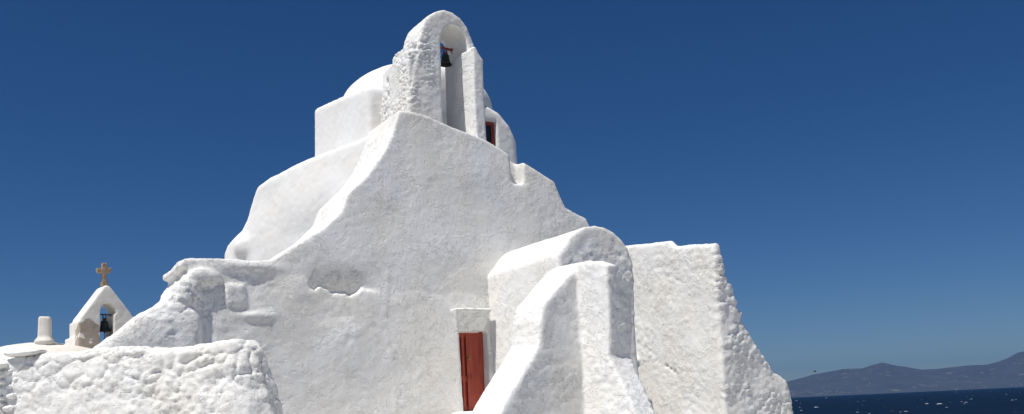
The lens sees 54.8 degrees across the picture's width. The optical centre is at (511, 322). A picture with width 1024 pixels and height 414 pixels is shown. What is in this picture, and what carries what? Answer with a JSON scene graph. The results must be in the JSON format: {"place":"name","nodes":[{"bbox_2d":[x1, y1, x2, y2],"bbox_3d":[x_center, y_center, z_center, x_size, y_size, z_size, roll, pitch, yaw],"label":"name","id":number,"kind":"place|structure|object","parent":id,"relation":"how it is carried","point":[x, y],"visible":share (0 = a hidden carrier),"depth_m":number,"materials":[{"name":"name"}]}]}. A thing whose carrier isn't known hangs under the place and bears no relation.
{"place":"outdoors","nodes":[
{"label":"outdoors","id":0,"kind":"place"},
{"bbox_2d":[0,0,1023,381],"label":"sky","id":1,"kind":"structure","parent":0,"point":[855,168],"materials":[{"name":"blue"}]},
{"bbox_2d":[787,352,1023,397],"bbox_3d":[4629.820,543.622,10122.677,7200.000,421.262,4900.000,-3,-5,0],"label":"island","id":2,"kind":"structure","parent":0,"point":[890,378],"depth_m":8525.52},
{"bbox_2d":[790,370,1021,394],"bbox_3d":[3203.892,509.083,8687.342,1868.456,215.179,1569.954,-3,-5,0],"label":"houses","id":3,"kind":"structure","parent":2,"relation":"on","point":[868,385],"depth_m":8077.94,"materials":[{"name":"white"}]},
{"bbox_2d":[791,387,1023,413],"bbox_3d":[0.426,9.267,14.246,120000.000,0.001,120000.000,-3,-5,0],"label":"sea","id":4,"kind":"structure","parent":0,"point":[994,401],"depth_m":670.59,"materials":[{"name":"liquid"}]},
{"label":"ground","id":5,"kind":"structure","parent":0,"visible":0},
{"bbox_2d":[0,263,132,358],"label":"chapel","id":6,"kind":"structure","parent":5,"relation":"on","point":[84,330],"depth_m":31.04,"materials":[{"name":"paint"}]},
{"bbox_2d":[100,314,110,338],"bbox_3d":[-12.991,0.334,31.509,0.396,1.231,0.396,-3,-5,0],"label":"bell","id":7,"kind":"object","parent":6,"relation":"hanging from","point":[104,326],"visible":0.79,"depth_m":31.45,"materials":[{"name":"brown metal"}]},
{"bbox_2d":[0,339,282,413],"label":"stone wall","id":8,"kind":"structure","parent":5,"relation":"on","point":[232,376],"depth_m":18.09,"materials":[{"name":"white stone"}]},
{"bbox_2d":[91,10,792,413],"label":"church","id":9,"kind":"structure","parent":5,"relation":"on","point":[413,236],"depth_m":24.00,"materials":[{"name":"white paint"}]},
{"bbox_2d":[441,48,451,66],"bbox_3d":[-1.765,-7.038,26.214,0.332,0.511,0.332,-3,-5,0],"label":"bell","id":10,"kind":"object","parent":9,"relation":"hanging from","point":[445,61],"visible":0.96,"depth_m":26.15,"materials":[{"name":"brown metal"}]},
{"bbox_2d":[459,332,484,410],"bbox_3d":[-1.060,1.183,24.482,0.980,1.970,0.190,0,-6,-30],"label":"door","id":11,"kind":"structure","parent":9,"relation":"in","point":[470,344],"depth_m":24.52,"materials":[{"name":"red paint"}]},
{"bbox_2d":[485,122,494,145],"bbox_3d":[-0.838,-5.149,28.357,0.860,1.280,0.070,0,-6,-30],"label":"window","id":12,"kind":"structure","parent":9,"relation":"in","point":[490,138],"depth_m":28.50,"materials":[{"name":"red paint"}]}
]}

